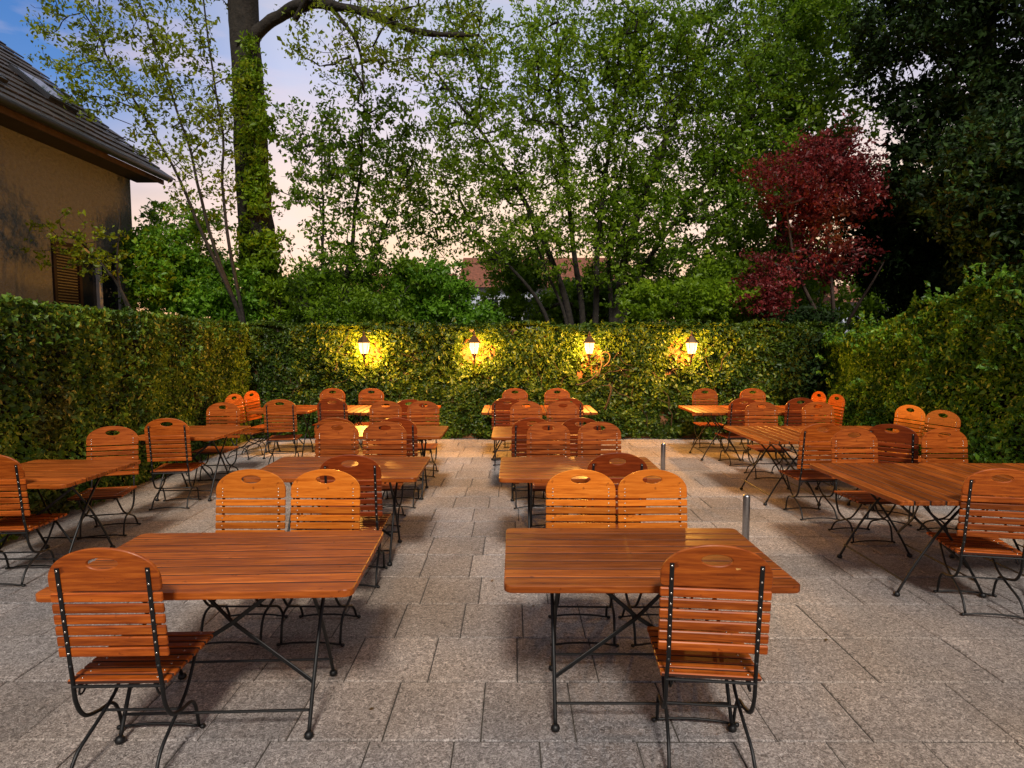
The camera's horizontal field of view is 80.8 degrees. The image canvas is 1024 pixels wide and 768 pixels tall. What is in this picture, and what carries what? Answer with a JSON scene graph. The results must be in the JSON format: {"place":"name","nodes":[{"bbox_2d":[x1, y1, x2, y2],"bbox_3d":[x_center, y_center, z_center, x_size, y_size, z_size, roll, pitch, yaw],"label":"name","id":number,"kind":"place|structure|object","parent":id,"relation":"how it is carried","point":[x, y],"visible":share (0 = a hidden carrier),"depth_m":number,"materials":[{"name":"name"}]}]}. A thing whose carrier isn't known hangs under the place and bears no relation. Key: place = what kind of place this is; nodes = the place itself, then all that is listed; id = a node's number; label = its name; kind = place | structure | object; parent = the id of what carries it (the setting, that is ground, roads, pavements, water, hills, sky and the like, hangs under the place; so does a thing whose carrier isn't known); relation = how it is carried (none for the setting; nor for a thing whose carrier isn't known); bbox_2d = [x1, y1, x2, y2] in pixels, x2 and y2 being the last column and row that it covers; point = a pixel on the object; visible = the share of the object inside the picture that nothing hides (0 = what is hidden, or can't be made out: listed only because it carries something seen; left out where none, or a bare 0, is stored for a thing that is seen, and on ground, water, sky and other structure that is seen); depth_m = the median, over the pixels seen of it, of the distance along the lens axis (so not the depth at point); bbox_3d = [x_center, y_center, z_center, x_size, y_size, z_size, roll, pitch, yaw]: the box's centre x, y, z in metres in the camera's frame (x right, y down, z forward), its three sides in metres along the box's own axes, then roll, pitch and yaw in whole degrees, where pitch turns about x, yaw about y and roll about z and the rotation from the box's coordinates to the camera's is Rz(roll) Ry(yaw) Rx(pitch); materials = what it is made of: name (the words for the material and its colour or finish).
{"place":"outdoors","nodes":[
{"label":"outdoors","id":0,"kind":"place"},
{"bbox_2d":[0,41,175,319],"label":"stucco house","id":1,"kind":"structure","parent":0,"point":[56,158],"depth_m":9.36,"materials":[{"name":"paint"}]},
{"bbox_2d":[81,248,123,319],"bbox_3d":[-7.195,-1.529,10.486,0.065,1.550,1.200,0,4,0],"label":"window","id":2,"kind":"structure","parent":1,"relation":"in","point":[97,294],"depth_m":10.46,"materials":[{"name":"black glass"}]},
{"bbox_2d":[0,0,1021,317],"label":"sky","id":3,"kind":"structure","parent":0,"point":[286,77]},
{"bbox_2d":[0,438,1023,767],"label":"paving","id":4,"kind":"structure","parent":0,"point":[910,708],"depth_m":3.33,"materials":[{"name":"stone"}]},
{"bbox_2d":[0,455,66,586],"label":"folding chair","id":5,"kind":"object","parent":4,"relation":"on","point":[20,519],"visible":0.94,"depth_m":4.30,"materials":[{"name":"brown wood"}]},
{"bbox_2d":[0,460,140,559],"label":"slatted table","id":6,"kind":"object","parent":4,"relation":"on","point":[53,474],"visible":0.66,"depth_m":4.73,"materials":[{"name":"brown wood"}]},
{"bbox_2d":[67,426,140,539],"bbox_3d":[-3.676,0.883,5.437,0.430,0.954,0.477,-1,4,-14],"label":"folding chair","id":7,"kind":"object","parent":4,"relation":"on","point":[101,437],"visible":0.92,"depth_m":5.58,"materials":[{"name":"brown wood"}]},
{"bbox_2d":[48,547,214,767],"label":"folding chair","id":8,"kind":"object","parent":4,"relation":"on","point":[154,653],"visible":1,"depth_m":2.37,"materials":[{"name":"brown wood"}]},
{"bbox_2d":[144,418,204,510],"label":"folding chair","id":9,"kind":"object","parent":4,"relation":"on","point":[178,429],"visible":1,"depth_m":6.24,"materials":[{"name":"brown wood"}]},
{"bbox_2d":[138,426,250,500],"bbox_3d":[-3.592,0.897,6.836,0.900,0.725,0.900,0,4,0],"label":"slatted table","id":10,"kind":"object","parent":4,"relation":"on","point":[212,434],"visible":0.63,"depth_m":6.73,"materials":[{"name":"brown wood"}]},
{"bbox_2d":[36,530,382,744],"bbox_3d":[-1.313,1.182,2.860,1.280,0.725,0.780,0,4,-2],"label":"slatted table","id":11,"kind":"object","parent":4,"relation":"on","point":[263,566],"visible":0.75,"depth_m":2.78,"materials":[{"name":"brown wood"}]},
{"bbox_2d":[192,402,239,481],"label":"folding chair","id":12,"kind":"object","parent":4,"relation":"on","point":[216,410],"visible":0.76,"depth_m":7.75,"materials":[{"name":"brown wood"}]},
{"bbox_2d":[200,469,287,644],"bbox_3d":[-1.616,1.018,3.548,0.430,0.954,0.477,0,4,0],"label":"folding chair","id":13,"kind":"object","parent":4,"relation":"on","point":[267,485],"visible":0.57,"depth_m":3.71,"materials":[{"name":"brown wood"}]},
{"bbox_2d":[225,394,268,459],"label":"folding chair","id":14,"kind":"object","parent":4,"relation":"on","point":[239,400],"visible":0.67,"depth_m":9.07,"materials":[{"name":"brown wood"}]},
{"bbox_2d":[244,391,284,452],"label":"folding chair","id":15,"kind":"object","parent":4,"relation":"on","point":[248,398],"visible":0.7,"depth_m":9.54,"materials":[{"name":"brown wood"}]},
{"bbox_2d":[263,399,301,464],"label":"folding chair","id":16,"kind":"object","parent":4,"relation":"on","point":[287,406],"visible":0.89,"depth_m":8.23,"materials":[{"name":"brown wood"}]},
{"bbox_2d":[248,405,316,458],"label":"slatted table","id":17,"kind":"object","parent":4,"relation":"on","point":[303,409],"visible":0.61,"depth_m":9.01,"materials":[{"name":"brown wood"}]},
{"bbox_2d":[276,469,360,646],"bbox_3d":[-1.156,1.018,3.546,0.430,0.954,0.477,0,4,1],"label":"folding chair","id":18,"kind":"object","parent":4,"relation":"on","point":[309,485],"visible":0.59,"depth_m":3.71,"materials":[{"name":"brown wood"}]},
{"bbox_2d":[312,388,344,425],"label":"folding chair","id":19,"kind":"object","parent":4,"relation":"on","point":[338,394],"visible":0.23,"depth_m":10.08,"materials":[{"name":"brown wood"}]},
{"bbox_2d":[317,398,347,421],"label":"folding chair","id":20,"kind":"object","parent":4,"relation":"on","point":[324,404],"visible":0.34,"depth_m":8.42,"materials":[{"name":"brown wood"}]},
{"bbox_2d":[310,421,358,521],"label":"folding chair","id":21,"kind":"object","parent":4,"relation":"on","point":[325,433],"visible":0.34,"depth_m":5.92,"materials":[{"name":"brown wood"}]},
{"bbox_2d":[243,457,429,565],"bbox_3d":[-1.367,1.034,4.925,1.300,0.725,0.840,0,4,0],"label":"slatted table","id":22,"kind":"object","parent":4,"relation":"on","point":[290,470],"visible":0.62,"depth_m":4.86,"materials":[{"name":"brown wood"}]},
{"bbox_2d":[314,418,361,498],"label":"folding chair","id":23,"kind":"object","parent":4,"relation":"on","point":[320,423],"visible":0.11,"depth_m":6.24,"materials":[{"name":"brown wood"}]},
{"bbox_2d":[317,405,387,454],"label":"slatted table","id":24,"kind":"object","parent":4,"relation":"on","point":[355,410],"visible":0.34,"depth_m":8.97,"materials":[{"name":"brown wood"}]},
{"bbox_2d":[319,454,390,587],"bbox_3d":[-1.146,0.953,4.451,0.430,0.954,0.477,0,4,-3],"label":"folding chair","id":25,"kind":"object","parent":4,"relation":"on","point":[367,468],"visible":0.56,"depth_m":4.25,"materials":[{"name":"brown wood"}]},
{"bbox_2d":[355,388,383,447],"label":"folding chair","id":26,"kind":"object","parent":4,"relation":"on","point":[365,397],"visible":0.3,"depth_m":10.08,"materials":[{"name":"brown wood"}]},
{"bbox_2d":[362,401,401,454],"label":"folding chair","id":27,"kind":"object","parent":4,"relation":"on","point":[392,408],"visible":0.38,"depth_m":7.97,"materials":[{"name":"brown wood"}]},
{"bbox_2d":[360,421,406,526],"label":"folding chair","id":28,"kind":"object","parent":4,"relation":"on","point":[396,433],"visible":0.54,"depth_m":5.92,"materials":[{"name":"brown wood"}]},
{"bbox_2d":[346,426,448,499],"bbox_3d":[-1.402,0.895,6.870,1.280,0.725,0.800,0,4,0],"label":"slatted table","id":29,"kind":"object","parent":4,"relation":"on","point":[426,433],"visible":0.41,"depth_m":6.79,"materials":[{"name":"brown wood"}]},
{"bbox_2d":[376,418,419,508],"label":"folding chair","id":30,"kind":"object","parent":4,"relation":"on","point":[409,426],"visible":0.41,"depth_m":6.27,"materials":[{"name":"brown wood"}]},
{"bbox_2d":[394,399,425,456],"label":"folding chair","id":31,"kind":"object","parent":4,"relation":"on","point":[404,407],"visible":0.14,"depth_m":8.19,"materials":[{"name":"brown wood"}]},
{"bbox_2d":[407,401,438,477],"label":"folding chair","id":32,"kind":"object","parent":4,"relation":"on","point":[430,408],"visible":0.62,"depth_m":7.97,"materials":[{"name":"brown wood"}]},
{"bbox_2d":[492,398,521,465],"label":"folding chair","id":33,"kind":"object","parent":4,"relation":"on","point":[498,404],"visible":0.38,"depth_m":8.43,"materials":[{"name":"brown wood"}]},
{"bbox_2d":[502,388,527,447],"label":"folding chair","id":34,"kind":"object","parent":4,"relation":"on","point":[521,395],"visible":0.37,"depth_m":10.08,"materials":[{"name":"brown wood"}]},
{"bbox_2d":[509,401,541,449],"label":"folding chair","id":35,"kind":"object","parent":4,"relation":"on","point":[518,408],"visible":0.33,"depth_m":7.95,"materials":[{"name":"brown wood"}]},
{"bbox_2d":[510,418,552,508],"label":"folding chair","id":36,"kind":"object","parent":4,"relation":"on","point":[521,427],"visible":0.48,"depth_m":6.25,"materials":[{"name":"brown wood"}]},
{"bbox_2d":[491,427,584,500],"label":"slatted table","id":37,"kind":"object","parent":4,"relation":"on","point":[502,433],"visible":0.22,"depth_m":6.60,"materials":[{"name":"brown wood"}]},
{"bbox_2d":[526,422,569,526],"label":"folding chair","id":38,"kind":"object","parent":4,"relation":"on","point":[536,431],"visible":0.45,"depth_m":5.91,"materials":[{"name":"brown wood"}]},
{"bbox_2d":[544,388,569,420],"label":"folding chair","id":39,"kind":"object","parent":4,"relation":"on","point":[550,396],"visible":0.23,"depth_m":10.07,"materials":[{"name":"brown wood"}]},
{"bbox_2d":[547,401,578,456],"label":"folding chair","id":40,"kind":"object","parent":4,"relation":"on","point":[555,408],"visible":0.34,"depth_m":7.95,"materials":[{"name":"brown wood"}]},
{"bbox_2d":[553,398,583,454],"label":"folding chair","id":41,"kind":"object","parent":4,"relation":"on","point":[578,403],"visible":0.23,"depth_m":8.40,"materials":[{"name":"brown wood"}]},
{"bbox_2d":[559,418,600,506],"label":"folding chair","id":42,"kind":"object","parent":4,"relation":"on","point":[571,426],"visible":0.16,"depth_m":6.25,"materials":[{"name":"brown wood"}]},
{"bbox_2d":[499,457,661,527],"bbox_3d":[0.543,1.035,4.910,1.280,0.725,0.840,0,4,0],"label":"slatted table","id":43,"kind":"object","parent":4,"relation":"on","point":[529,471],"visible":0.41,"depth_m":4.86,"materials":[{"name":"brown wood"}]},
{"bbox_2d":[546,469,618,646],"bbox_3d":[0.420,1.018,3.542,0.430,0.954,0.477,0,4,1],"label":"folding chair","id":44,"kind":"object","parent":4,"relation":"on","point":[563,485],"visible":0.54,"depth_m":3.71,"materials":[{"name":"brown wood"}]},
{"bbox_2d":[577,422,620,514],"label":"folding chair","id":45,"kind":"object","parent":4,"relation":"on","point":[587,431],"visible":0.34,"depth_m":5.91,"materials":[{"name":"brown wood"}]},
{"bbox_2d":[582,452,646,527],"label":"folding chair","id":46,"kind":"object","parent":4,"relation":"on","point":[602,464],"visible":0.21,"depth_m":4.29,"materials":[{"name":"brown wood"}]},
{"bbox_2d":[504,528,799,732],"bbox_3d":[0.592,1.177,2.925,1.250,0.725,0.780,0,4,0],"label":"slatted table","id":47,"kind":"object","parent":4,"relation":"on","point":[607,561],"visible":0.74,"depth_m":2.83,"materials":[{"name":"brown wood"}]},
{"bbox_2d":[618,469,693,647],"bbox_3d":[0.873,1.019,3.541,0.430,0.954,0.477,0,4,-2],"label":"folding chair","id":48,"kind":"object","parent":4,"relation":"on","point":[635,485],"visible":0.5,"depth_m":3.71,"materials":[{"name":"brown wood"}]},
{"bbox_2d":[692,388,725,447],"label":"folding chair","id":49,"kind":"object","parent":4,"relation":"on","point":[710,397],"visible":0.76,"depth_m":10.06,"materials":[{"name":"brown wood"}]},
{"bbox_2d":[647,544,772,767],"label":"folding chair","id":50,"kind":"object","parent":4,"relation":"on","point":[691,649],"visible":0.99,"depth_m":2.40,"materials":[{"name":"brown wood"}]},
{"bbox_2d":[678,405,744,460],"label":"slatted table","id":51,"kind":"object","parent":4,"relation":"on","point":[712,411],"visible":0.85,"depth_m":8.97,"materials":[{"name":"brown wood"}]},
{"bbox_2d":[715,398,757,465],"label":"folding chair","id":52,"kind":"object","parent":4,"relation":"on","point":[735,405],"visible":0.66,"depth_m":8.43,"materials":[{"name":"brown wood"}]},
{"bbox_2d":[742,494,749,539],"bbox_3d":[1.882,1.146,4.839,0.100,0.517,0.100,0,4,0],"label":"bollard","id":53,"kind":"object","parent":4,"relation":"on","point":[746,517],"visible":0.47,"depth_m":4.81,"materials":[{"name":"metal"}]},
{"bbox_2d":[739,388,765,444],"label":"folding chair","id":54,"kind":"object","parent":4,"relation":"on","point":[758,394],"visible":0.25,"depth_m":10.06,"materials":[{"name":"brown wood"}]},
{"bbox_2d":[744,402,790,478],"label":"folding chair","id":55,"kind":"object","parent":4,"relation":"on","point":[754,409],"visible":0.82,"depth_m":7.86,"materials":[{"name":"brown wood"}]},
{"bbox_2d":[744,405,801,460],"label":"slatted table","id":56,"kind":"object","parent":4,"relation":"on","point":[781,410],"visible":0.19,"depth_m":8.84,"materials":[{"name":"brown wood"}]},
{"bbox_2d":[724,426,830,505],"bbox_3d":[2.982,0.905,6.719,0.880,0.725,1.120,0,4,0],"label":"slatted table","id":57,"kind":"object","parent":4,"relation":"on","point":[771,435],"visible":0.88,"depth_m":6.65,"materials":[{"name":"brown wood"}]},
{"bbox_2d":[774,398,815,464],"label":"folding chair","id":58,"kind":"object","parent":4,"relation":"on","point":[792,404],"visible":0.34,"depth_m":8.45,"materials":[{"name":"brown wood"}]},
{"bbox_2d":[778,423,842,519],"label":"folding chair","id":59,"kind":"object","parent":4,"relation":"on","point":[810,433],"visible":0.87,"depth_m":5.87,"materials":[{"name":"brown wood"}]},
{"bbox_2d":[802,402,846,469],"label":"folding chair","id":60,"kind":"object","parent":4,"relation":"on","point":[810,409],"visible":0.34,"depth_m":7.86,"materials":[{"name":"brown wood"}]},
{"bbox_2d":[809,394,844,458],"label":"folding chair","id":61,"kind":"object","parent":4,"relation":"on","point":[834,402],"visible":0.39,"depth_m":8.91,"materials":[{"name":"brown wood"}]},
{"bbox_2d":[798,426,921,504],"bbox_3d":[3.867,0.906,6.717,0.880,0.725,1.120,0,4,0],"label":"slatted table","id":62,"kind":"object","parent":4,"relation":"on","point":[851,435],"visible":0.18,"depth_m":6.87,"materials":[{"name":"brown wood"}]},
{"bbox_2d":[828,428,896,543],"bbox_3d":[3.123,0.892,5.301,0.430,0.954,0.477,0,4,-1],"label":"folding chair","id":63,"kind":"object","parent":4,"relation":"on","point":[864,439],"visible":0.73,"depth_m":5.46,"materials":[{"name":"brown wood"}]},
{"bbox_2d":[866,424,918,525],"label":"folding chair","id":64,"kind":"object","parent":4,"relation":"on","point":[906,435],"visible":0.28,"depth_m":5.75,"materials":[{"name":"brown wood"}]},
{"bbox_2d":[865,405,925,461],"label":"folding chair","id":65,"kind":"object","parent":4,"relation":"on","point":[918,413],"visible":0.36,"depth_m":7.42,"materials":[{"name":"brown wood"}]},
{"bbox_2d":[810,463,1023,597],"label":"slatted table","id":66,"kind":"object","parent":4,"relation":"on","point":[902,485],"visible":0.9,"depth_m":4.36,"materials":[{"name":"brown wood"}]},
{"bbox_2d":[894,410,960,463],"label":"folding chair","id":67,"kind":"object","parent":4,"relation":"on","point":[952,419],"visible":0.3,"depth_m":6.91,"materials":[{"name":"brown wood"}]},
{"bbox_2d":[916,428,986,531],"bbox_3d":[3.942,0.893,5.299,0.430,0.954,0.477,0,4,-2],"label":"folding chair","id":68,"kind":"object","parent":4,"relation":"on","point":[933,439],"visible":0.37,"depth_m":5.46,"materials":[{"name":"brown wood"}]},
{"bbox_2d":[919,463,1023,575],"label":"slatted table","id":69,"kind":"object","parent":4,"relation":"on","point":[965,470],"visible":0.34,"depth_m":4.85,"materials":[{"name":"brown wood"}]},
{"bbox_2d":[926,468,1023,618],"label":"folding chair","id":70,"kind":"object","parent":4,"relation":"on","point":[966,542],"visible":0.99,"depth_m":3.81,"materials":[{"name":"brown wood"}]},
{"bbox_2d":[459,258,613,329],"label":"distant house","id":71,"kind":"structure","parent":0,"point":[476,272],"depth_m":37.13,"materials":[{"name":"red tile"}]},
{"label":"ground","id":72,"kind":"structure","parent":0,"visible":0},
{"bbox_2d":[11,207,135,308],"bbox_3d":[-6.182,-0.730,8.793,1.294,3.702,1.274,2,5,28],"label":"young tree","id":73,"kind":"object","parent":72,"relation":"on","point":[74,252],"visible":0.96,"depth_m":8.74,"materials":[{"name":"green plant"}]},
{"bbox_2d":[0,292,253,545],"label":"hedge","id":74,"kind":"object","parent":72,"relation":"on","point":[74,379],"visible":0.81,"depth_m":6.49,"materials":[{"name":"green plant"}]},
{"bbox_2d":[19,0,271,327],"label":"young tree","id":75,"kind":"object","parent":72,"relation":"on","point":[209,116],"visible":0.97,"depth_m":10.68,"materials":[{"name":"green plant"}]},
{"bbox_2d":[110,196,270,327],"bbox_3d":[-6.044,-1.276,11.371,2.737,4.425,2.419,0,4,0],"label":"leafy shrub","id":76,"kind":"object","parent":72,"relation":"on","point":[173,272],"visible":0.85,"depth_m":11.00,"materials":[{"name":"green plant"}]},
{"bbox_2d":[120,0,499,326],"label":"old tree","id":77,"kind":"object","parent":72,"relation":"on","point":[243,15],"visible":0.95,"depth_m":11.27,"materials":[{"name":"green plant"}]},
{"bbox_2d":[225,30,293,329],"bbox_3d":[-4.930,-2.930,11.841,1.137,7.654,1.128,3,5,38],"label":"climbing ivy","id":78,"kind":"object","parent":77,"relation":"attached to","point":[267,245],"visible":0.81,"depth_m":11.62,"materials":[{"name":"green plant"}]},
{"bbox_2d":[237,267,396,324],"bbox_3d":[-5.997,-1.594,18.421,5.337,4.047,2.792,0,4,0],"label":"background tree","id":79,"kind":"object","parent":72,"relation":"on","point":[288,315],"visible":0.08,"depth_m":17.76,"materials":[{"name":"green plant"}]},
{"bbox_2d":[268,59,445,322],"bbox_3d":[-3.422,-2.997,13.080,4.137,7.619,2.564,0,4,0],"label":"slender tree","id":80,"kind":"object","parent":72,"relation":"on","point":[351,260],"visible":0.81,"depth_m":12.67,"materials":[{"name":"green plant"}]},
{"bbox_2d":[301,281,419,329],"bbox_3d":[-2.957,-0.587,12.055,2.417,2.951,1.649,0,4,0],"label":"bush","id":81,"kind":"object","parent":72,"relation":"on","point":[380,309],"visible":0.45,"depth_m":11.80,"materials":[{"name":"green plant"}]},
{"bbox_2d":[382,254,509,329],"bbox_3d":[-1.462,-1.045,13.342,2.862,3.680,1.832,0,4,0],"label":"bright bush","id":82,"kind":"object","parent":72,"relation":"on","point":[430,307],"visible":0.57,"depth_m":12.94,"materials":[{"name":"green plant"}]},
{"bbox_2d":[238,330,838,437],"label":"garden wall","id":83,"kind":"structure","parent":72,"relation":"on","point":[468,358],"depth_m":10.70,"materials":[{"name":"paint"}]},
{"bbox_2d":[357,331,371,365],"bbox_3d":[-2.523,-0.611,10.400,0.222,0.608,0.558,0,4,0],"label":"wall lantern","id":84,"kind":"object","parent":83,"relation":"attached to","point":[363,342],"depth_m":10.20,"materials":[{"name":"glass"}]},
{"bbox_2d":[243,317,845,439],"bbox_3d":[0.439,-0.075,10.732,10.874,2.234,0.582,0,4,0],"label":"ivy","id":85,"kind":"object","parent":83,"relation":"attached to","point":[456,404],"visible":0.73,"depth_m":10.61,"materials":[{"name":"green plant"}]},
{"bbox_2d":[583,331,595,365],"bbox_3d":[1.330,-0.611,10.390,0.222,0.608,0.558,0,4,5],"label":"wall lantern","id":86,"kind":"object","parent":83,"relation":"attached to","point":[589,342],"depth_m":10.19,"materials":[{"name":"glass"}]},
{"bbox_2d":[675,332,698,365],"bbox_3d":[3.006,-0.610,10.377,0.222,0.608,0.558,-1,4,-20],"label":"wall lantern","id":87,"kind":"object","parent":83,"relation":"attached to","point":[691,342],"depth_m":10.19,"materials":[{"name":"glass"}]},
{"bbox_2d":[373,0,722,324],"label":"multi stem tree","id":88,"kind":"object","parent":72,"relation":"on","point":[533,66],"visible":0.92,"depth_m":13.25,"materials":[{"name":"green plant"}]},
{"bbox_2d":[528,274,641,324],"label":"background tree","id":89,"kind":"object","parent":72,"relation":"on","point":[547,297],"visible":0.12,"depth_m":17.74,"materials":[{"name":"green plant"}]},
{"bbox_2d":[474,230,751,326],"bbox_3d":[3.002,-1.935,17.180,8.595,4.911,2.783,0,4,0],"label":"background tree","id":90,"kind":"object","parent":72,"relation":"on","point":[515,302],"visible":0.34,"depth_m":16.72,"materials":[{"name":"green plant"}]},
{"bbox_2d":[599,249,795,329],"bbox_3d":[3.793,-0.981,12.466,3.997,3.682,2.222,0,4,0],"label":"bush","id":91,"kind":"object","parent":72,"relation":"on","point":[703,295],"visible":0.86,"depth_m":11.92,"materials":[{"name":"green plant"}]},
{"bbox_2d":[580,0,833,322],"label":"multi stem tree","id":92,"kind":"object","parent":72,"relation":"on","point":[709,161],"visible":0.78,"depth_m":13.36,"materials":[{"name":"green plant"}]},
{"bbox_2d":[723,246,853,328],"bbox_3d":[7.647,-1.959,18.427,5.395,4.774,2.664,0,4,0],"label":"background tree","id":93,"kind":"object","parent":72,"relation":"on","point":[837,303],"visible":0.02,"depth_m":18.03,"materials":[{"name":"green plant"}]},
{"bbox_2d":[757,297,855,403],"bbox_3d":[5.389,-0.315,11.007,2.414,2.558,2.047,0,4,0],"label":"bush","id":94,"kind":"object","parent":72,"relation":"on","point":[805,384],"visible":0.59,"depth_m":10.40,"materials":[{"name":"green plant"}]},
{"bbox_2d":[689,0,940,328],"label":"background tree","id":95,"kind":"object","parent":72,"relation":"on","point":[815,15],"visible":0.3,"depth_m":15.03,"materials":[{"name":"green plant"}]},
{"bbox_2d":[728,110,904,326],"bbox_3d":[5.854,-2.125,11.828,3.475,6.059,2.222,0,4,0],"label":"japanese maple","id":96,"kind":"object","parent":72,"relation":"on","point":[823,188],"visible":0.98,"depth_m":11.51,"materials":[{"name":"red plant"}]},
{"bbox_2d":[827,237,932,336],"bbox_3d":[12.461,-2.168,18.338,5.469,5.205,2.617,0,4,0],"label":"background tree","id":97,"kind":"object","parent":72,"relation":"on","point":[868,305],"visible":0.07,"depth_m":18.16,"materials":[{"name":"green plant"}]},
{"bbox_2d":[821,181,962,324],"bbox_3d":[8.600,-1.835,12.809,4.024,5.340,2.391,0,4,0],"label":"background tree","id":98,"kind":"object","parent":72,"relation":"on","point":[910,251],"visible":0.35,"depth_m":12.40,"materials":[{"name":"green plant"}]},
{"bbox_2d":[814,249,1023,463],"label":"bush hedge","id":99,"kind":"object","parent":72,"relation":"on","point":[960,354],"visible":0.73,"depth_m":7.37,"materials":[{"name":"green plant"}]},
{"bbox_2d":[828,0,1023,293],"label":"evergreen tree","id":100,"kind":"object","parent":72,"relation":"on","point":[983,63],"visible":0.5,"depth_m":11.30,"materials":[{"name":"green plant"}]},
{"bbox_2d":[894,85,1023,284],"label":"evergreen tree","id":101,"kind":"object","parent":72,"relation":"on","point":[985,208],"visible":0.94,"depth_m":8.97,"materials":[{"name":"green plant"}]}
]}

